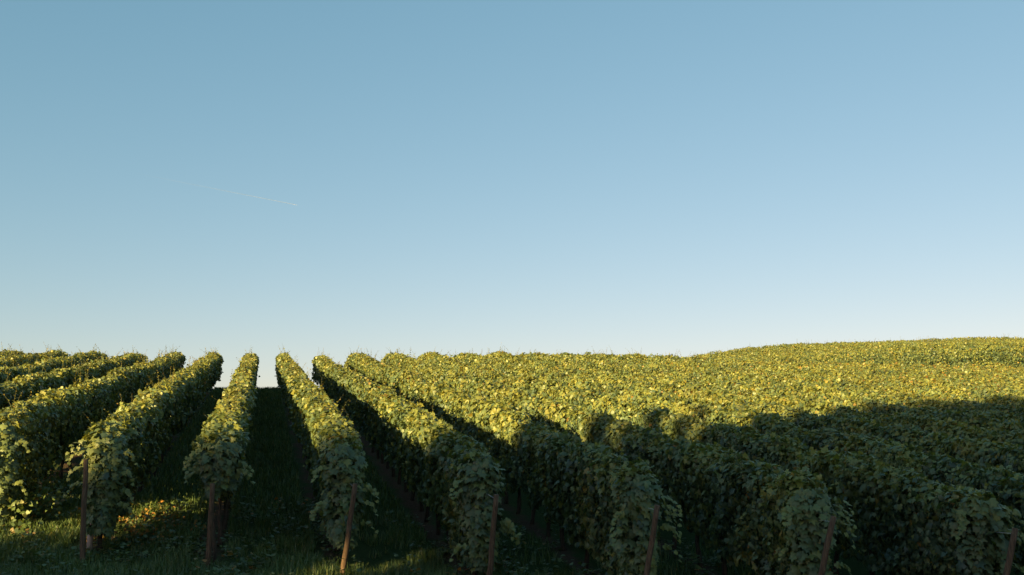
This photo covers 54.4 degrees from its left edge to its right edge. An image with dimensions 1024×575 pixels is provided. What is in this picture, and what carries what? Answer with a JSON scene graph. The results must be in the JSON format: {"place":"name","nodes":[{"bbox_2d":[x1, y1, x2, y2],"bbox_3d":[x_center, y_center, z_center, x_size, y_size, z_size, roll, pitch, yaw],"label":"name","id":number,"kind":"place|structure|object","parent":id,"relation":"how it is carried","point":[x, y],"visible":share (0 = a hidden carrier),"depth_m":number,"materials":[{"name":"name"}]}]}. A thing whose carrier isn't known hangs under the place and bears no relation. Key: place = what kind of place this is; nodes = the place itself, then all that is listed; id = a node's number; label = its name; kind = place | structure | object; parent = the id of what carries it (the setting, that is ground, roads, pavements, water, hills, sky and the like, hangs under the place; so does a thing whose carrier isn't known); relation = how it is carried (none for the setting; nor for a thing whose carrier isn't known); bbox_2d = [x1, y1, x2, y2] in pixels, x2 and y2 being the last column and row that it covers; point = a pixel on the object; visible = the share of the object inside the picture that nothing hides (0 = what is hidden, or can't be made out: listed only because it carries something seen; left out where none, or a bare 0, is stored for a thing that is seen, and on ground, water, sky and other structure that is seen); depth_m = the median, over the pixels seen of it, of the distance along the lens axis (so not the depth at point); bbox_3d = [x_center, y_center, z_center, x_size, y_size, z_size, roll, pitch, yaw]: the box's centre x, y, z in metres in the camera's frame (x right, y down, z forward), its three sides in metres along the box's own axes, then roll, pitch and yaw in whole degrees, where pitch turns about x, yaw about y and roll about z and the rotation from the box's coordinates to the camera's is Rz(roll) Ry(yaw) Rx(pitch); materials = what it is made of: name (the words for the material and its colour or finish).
{"place":"outdoors","nodes":[
{"label":"outdoors","id":0,"kind":"place"},
{"bbox_2d":[0,0,1023,388],"label":"sky","id":1,"kind":"structure","parent":0,"point":[229,177],"materials":[{"name":"blue"}]},
{"bbox_2d":[2,390,1023,574],"bbox_3d":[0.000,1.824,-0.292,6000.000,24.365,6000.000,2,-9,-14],"label":"ground","id":2,"kind":"structure","parent":0,"point":[361,550],"depth_m":18.57,"materials":[{"name":"brown soil"}]},
{"bbox_2d":[0,344,24,356],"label":"vine row","id":3,"kind":"object","parent":2,"relation":"on","point":[7,353],"visible":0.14,"depth_m":49.11,"materials":[{"name":"green plant"}]},
{"bbox_2d":[0,344,70,366],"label":"vine row","id":4,"kind":"object","parent":2,"relation":"on","point":[30,358],"visible":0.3,"depth_m":44.47,"materials":[{"name":"green plant"}]},
{"bbox_2d":[0,343,108,383],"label":"vine row","id":5,"kind":"object","parent":2,"relation":"on","point":[51,363],"visible":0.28,"depth_m":39.44,"materials":[{"name":"green plant"}]},
{"bbox_2d":[0,347,147,409],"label":"vine row","id":6,"kind":"object","parent":2,"relation":"on","point":[35,383],"visible":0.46,"depth_m":31.58,"materials":[{"name":"green plant"}]},
{"bbox_2d":[80,459,87,566],"bbox_3d":[-6.666,3.576,15.505,0.166,1.784,0.093,-4,-10,24],"label":"wooden post","id":7,"kind":"object","parent":2,"relation":"on","point":[83,514],"visible":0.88,"depth_m":15.49,"materials":[{"name":"brown wood"}]},
{"bbox_2d":[86,523,92,551],"bbox_3d":[-6.876,4.059,16.239,0.098,0.571,0.094,2,-9,-14],"label":"vine guard","id":8,"kind":"object","parent":2,"relation":"on","point":[89,540],"visible":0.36,"depth_m":16.19,"materials":[{"name":"plastic"}]},
{"bbox_2d":[0,346,186,527],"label":"vine row","id":9,"kind":"object","parent":2,"relation":"on","point":[41,431],"visible":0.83,"depth_m":21.24,"materials":[{"name":"green plant"}]},
{"bbox_2d":[63,348,223,550],"bbox_3d":[-11.305,3.964,35.272,1.339,6.826,39.917,2,-9,-14],"label":"vine row","id":10,"kind":"object","parent":2,"relation":"on","point":[126,447],"visible":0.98,"depth_m":18.04,"materials":[{"name":"green plant"}]},
{"bbox_2d":[205,483,214,567],"bbox_3d":[-4.691,3.786,15.445,0.098,1.476,0.167,9,-12,-43],"label":"wooden post","id":11,"kind":"object","parent":2,"relation":"on","point":[210,526],"visible":0.93,"depth_m":15.43,"materials":[{"name":"brown wood"}]},
{"bbox_2d":[182,347,260,561],"bbox_3d":[-9.522,3.844,35.347,1.126,7.326,40.749,2,-9,-14],"label":"vine row","id":12,"kind":"object","parent":2,"relation":"on","point":[220,448],"visible":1,"depth_m":16.42,"materials":[{"name":"green plant"}]},
{"bbox_2d":[275,344,378,560],"bbox_3d":[-7.699,3.880,35.410,1.092,7.423,41.384,2,-9,-14],"label":"vine row","id":13,"kind":"object","parent":2,"relation":"on","point":[327,436],"visible":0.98,"depth_m":16.48,"materials":[{"name":"green plant"}]},
{"bbox_2d":[340,483,357,574],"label":"wooden post","id":14,"kind":"object","parent":2,"relation":"on","point":[349,527],"visible":0.92,"depth_m":14.98,"materials":[{"name":"brown wood"}]},
{"bbox_2d":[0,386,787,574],"bbox_3d":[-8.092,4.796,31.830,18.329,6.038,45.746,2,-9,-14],"label":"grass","id":15,"kind":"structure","parent":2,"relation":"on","point":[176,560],"depth_m":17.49,"materials":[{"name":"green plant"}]},
{"bbox_2d":[311,348,521,574],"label":"vine row","id":16,"kind":"object","parent":2,"relation":"on","point":[447,470],"visible":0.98,"depth_m":17.96,"materials":[{"name":"green plant"}]},
{"bbox_2d":[0,464,841,574],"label":"weeds","id":17,"kind":"object","parent":2,"relation":"on","point":[45,500],"visible":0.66,"depth_m":16.88,"materials":[{"name":"green plant"}]},
{"bbox_2d":[486,493,498,574],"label":"wooden post","id":18,"kind":"object","parent":2,"relation":"on","point":[492,538],"visible":0.93,"depth_m":14.45,"materials":[{"name":"brown wood"}]},
{"bbox_2d":[343,344,682,574],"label":"vine row","id":19,"kind":"object","parent":2,"relation":"on","point":[549,468],"visible":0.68,"depth_m":17.06,"materials":[{"name":"green plant"}]},
{"bbox_2d":[380,348,856,574],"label":"vine row","id":20,"kind":"object","parent":2,"relation":"on","point":[764,491],"visible":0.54,"depth_m":15.64,"materials":[{"name":"green plant"}]},
{"bbox_2d":[643,504,659,574],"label":"wooden post","id":21,"kind":"object","parent":2,"relation":"on","point":[651,541],"visible":0.87,"depth_m":13.48,"materials":[{"name":"brown wood"}]},
{"bbox_2d":[416,350,1023,574],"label":"vine row","id":22,"kind":"object","parent":2,"relation":"on","point":[872,480],"visible":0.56,"depth_m":15.07,"materials":[{"name":"green plant"}]},
{"bbox_2d":[451,348,1023,574],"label":"vine row","id":23,"kind":"object","parent":2,"relation":"on","point":[998,481],"visible":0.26,"depth_m":19.33,"materials":[{"name":"green plant"}]},
{"bbox_2d":[484,346,1023,525],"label":"vine row","id":24,"kind":"object","parent":2,"relation":"on","point":[971,450],"visible":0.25,"depth_m":22.80,"materials":[{"name":"green plant"}]},
{"bbox_2d":[508,351,1023,463],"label":"vine row","id":25,"kind":"object","parent":2,"relation":"on","point":[927,424],"visible":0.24,"depth_m":27.54,"materials":[{"name":"green plant"}]},
{"bbox_2d":[543,349,1023,447],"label":"vine row","id":26,"kind":"object","parent":2,"relation":"on","point":[971,419],"visible":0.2,"depth_m":30.48,"materials":[{"name":"green plant"}]},
{"bbox_2d":[583,339,1023,366],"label":"vine row","id":27,"kind":"object","parent":2,"relation":"on","point":[950,346],"visible":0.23,"depth_m":68.64,"materials":[{"name":"green plant"}]},
{"bbox_2d":[584,341,1023,366],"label":"vine row","id":28,"kind":"object","parent":2,"relation":"on","point":[928,353],"visible":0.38,"depth_m":66.30,"materials":[{"name":"green plant"}]},
{"bbox_2d":[590,350,1023,425],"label":"vine row","id":29,"kind":"object","parent":2,"relation":"on","point":[907,401],"visible":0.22,"depth_m":33.96,"materials":[{"name":"green plant"}]},
{"bbox_2d":[621,351,1023,417],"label":"vine row","id":30,"kind":"object","parent":2,"relation":"on","point":[965,403],"visible":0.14,"depth_m":36.49,"materials":[{"name":"green plant"}]},
{"bbox_2d":[818,515,835,574],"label":"wooden post","id":31,"kind":"object","parent":2,"relation":"on","point":[826,547],"visible":0.88,"depth_m":12.82,"materials":[{"name":"brown wood"}]},
{"bbox_2d":[652,351,1023,410],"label":"vine row","id":32,"kind":"object","parent":2,"relation":"on","point":[992,399],"visible":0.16,"depth_m":39.06,"materials":[{"name":"green plant"}]},
{"bbox_2d":[681,337,1020,356],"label":"vine row","id":33,"kind":"object","parent":2,"relation":"on","point":[978,338],"visible":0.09,"depth_m":104.04,"materials":[{"name":"green plant"}]},
{"bbox_2d":[684,336,1023,357],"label":"vine row","id":34,"kind":"object","parent":2,"relation":"on","point":[968,337],"visible":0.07,"depth_m":108.51,"materials":[{"name":"green plant"}]},
{"bbox_2d":[688,337,1022,357],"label":"vine row","id":35,"kind":"object","parent":2,"relation":"on","point":[784,345],"visible":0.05,"depth_m":100.93,"materials":[{"name":"green plant"}]},
{"bbox_2d":[689,354,1023,398],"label":"vine row","id":36,"kind":"object","parent":2,"relation":"on","point":[951,389],"visible":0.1,"depth_m":41.31,"materials":[{"name":"green plant"}]},
{"bbox_2d":[697,334,1023,357],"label":"vine row","id":37,"kind":"object","parent":2,"relation":"on","point":[755,349],"visible":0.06,"depth_m":99.80,"materials":[{"name":"green plant"}]},
{"bbox_2d":[708,339,1014,357],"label":"vine row","id":38,"kind":"object","parent":2,"relation":"on","point":[836,345],"visible":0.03,"depth_m":88.34,"materials":[{"name":"green plant"}]},
{"bbox_2d":[703,337,1023,357],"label":"vine row","id":39,"kind":"object","parent":2,"relation":"on","point":[792,346],"visible":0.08,"depth_m":97.40,"materials":[{"name":"green plant"}]},
{"bbox_2d":[706,338,1022,357],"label":"vine row","id":40,"kind":"object","parent":2,"relation":"on","point":[752,352],"visible":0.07,"depth_m":94.83,"materials":[{"name":"green plant"}]},
{"bbox_2d":[714,338,1017,358],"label":"vine row","id":41,"kind":"object","parent":2,"relation":"on","point":[825,345],"visible":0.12,"depth_m":92.23,"materials":[{"name":"green plant"}]},
{"bbox_2d":[712,338,1023,365],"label":"vine row","id":42,"kind":"object","parent":2,"relation":"on","point":[922,346],"visible":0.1,"depth_m":70.81,"materials":[{"name":"green plant"}]},
{"bbox_2d":[745,339,990,357],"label":"vine row","id":43,"kind":"object","parent":2,"relation":"on","point":[840,348],"visible":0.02,"depth_m":82.12,"materials":[{"name":"green plant"}]},
{"bbox_2d":[723,342,1012,358],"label":"vine row","id":44,"kind":"object","parent":2,"relation":"on","point":[799,349],"visible":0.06,"depth_m":85.77,"materials":[{"name":"green plant"}]},
{"bbox_2d":[713,357,1023,396],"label":"vine row","id":45,"kind":"object","parent":2,"relation":"on","point":[942,383],"visible":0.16,"depth_m":43.65,"materials":[{"name":"green plant"}]},
{"bbox_2d":[720,340,1023,357],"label":"vine row","id":46,"kind":"object","parent":2,"relation":"on","point":[809,347],"visible":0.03,"depth_m":89.89,"materials":[{"name":"green plant"}]},
{"bbox_2d":[742,339,1007,360],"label":"vine row","id":47,"kind":"object","parent":2,"relation":"on","point":[860,347],"visible":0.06,"depth_m":78.28,"materials":[{"name":"green plant"}]},
{"bbox_2d":[727,339,1023,358],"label":"vine row","id":48,"kind":"object","parent":2,"relation":"on","point":[830,348],"visible":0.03,"depth_m":84.38,"materials":[{"name":"green plant"}]},
{"bbox_2d":[734,340,1016,358],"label":"vine row","id":49,"kind":"object","parent":2,"relation":"on","point":[873,345],"visible":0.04,"depth_m":80.23,"materials":[{"name":"green plant"}]},
{"bbox_2d":[746,354,1023,393],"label":"vine row","id":50,"kind":"object","parent":2,"relation":"on","point":[910,377],"visible":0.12,"depth_m":46.40,"materials":[{"name":"green plant"}]},
{"bbox_2d":[761,339,1021,365],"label":"vine row","id":51,"kind":"object","parent":2,"relation":"on","point":[895,348],"visible":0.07,"depth_m":72.56,"materials":[{"name":"green plant"}]},
{"bbox_2d":[762,341,1021,364],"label":"vine row","id":52,"kind":"object","parent":2,"relation":"on","point":[816,352],"visible":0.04,"depth_m":75.91,"materials":[{"name":"green plant"}]},
{"bbox_2d":[778,360,1023,386],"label":"vine row","id":53,"kind":"object","parent":2,"relation":"on","point":[875,370],"visible":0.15,"depth_m":49.68,"materials":[{"name":"green plant"}]},
{"bbox_2d":[779,339,1022,363],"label":"vine row","id":54,"kind":"object","parent":2,"relation":"on","point":[874,348],"visible":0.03,"depth_m":74.22,"materials":[{"name":"green plant"}]},
{"bbox_2d":[807,359,1023,385],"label":"vine row","id":55,"kind":"object","parent":2,"relation":"on","point":[977,379],"visible":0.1,"depth_m":49.73,"materials":[{"name":"green plant"}]},
{"bbox_2d":[831,353,1023,383],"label":"vine row","id":56,"kind":"object","parent":2,"relation":"on","point":[940,371],"visible":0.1,"depth_m":52.43,"materials":[{"name":"green plant"}]},
{"bbox_2d":[857,358,1023,381],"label":"vine row","id":57,"kind":"object","parent":2,"relation":"on","point":[975,372],"visible":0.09,"depth_m":53.75,"materials":[{"name":"green plant"}]},
{"bbox_2d":[883,359,1023,377],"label":"vine row","id":58,"kind":"object","parent":2,"relation":"on","point":[988,372],"visible":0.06,"depth_m":56.22,"materials":[{"name":"green plant"}]},
{"bbox_2d":[912,360,1023,372],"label":"vine row","id":59,"kind":"object","parent":2,"relation":"on","point":[989,369],"visible":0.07,"depth_m":57.48,"materials":[{"name":"green plant"}]},
{"bbox_2d":[937,360,1023,372],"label":"vine row","id":60,"kind":"object","parent":2,"relation":"on","point":[952,366],"visible":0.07,"depth_m":61.22,"materials":[{"name":"green plant"}]},
{"bbox_2d":[963,362,1022,371],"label":"vine row","id":61,"kind":"object","parent":2,"relation":"on","point":[993,366],"visible":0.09,"depth_m":62.65,"materials":[{"name":"green plant"}]},
{"bbox_2d":[989,361,1023,368],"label":"vine row","id":62,"kind":"object","parent":2,"relation":"on","point":[1000,364],"visible":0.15,"depth_m":64.22,"materials":[{"name":"green plant"}]},
{"bbox_2d":[998,527,1017,574],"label":"wooden post","id":63,"kind":"object","parent":2,"relation":"on","point":[1010,552],"visible":0.88,"depth_m":12.42,"materials":[{"name":"brown wood"}]}
]}

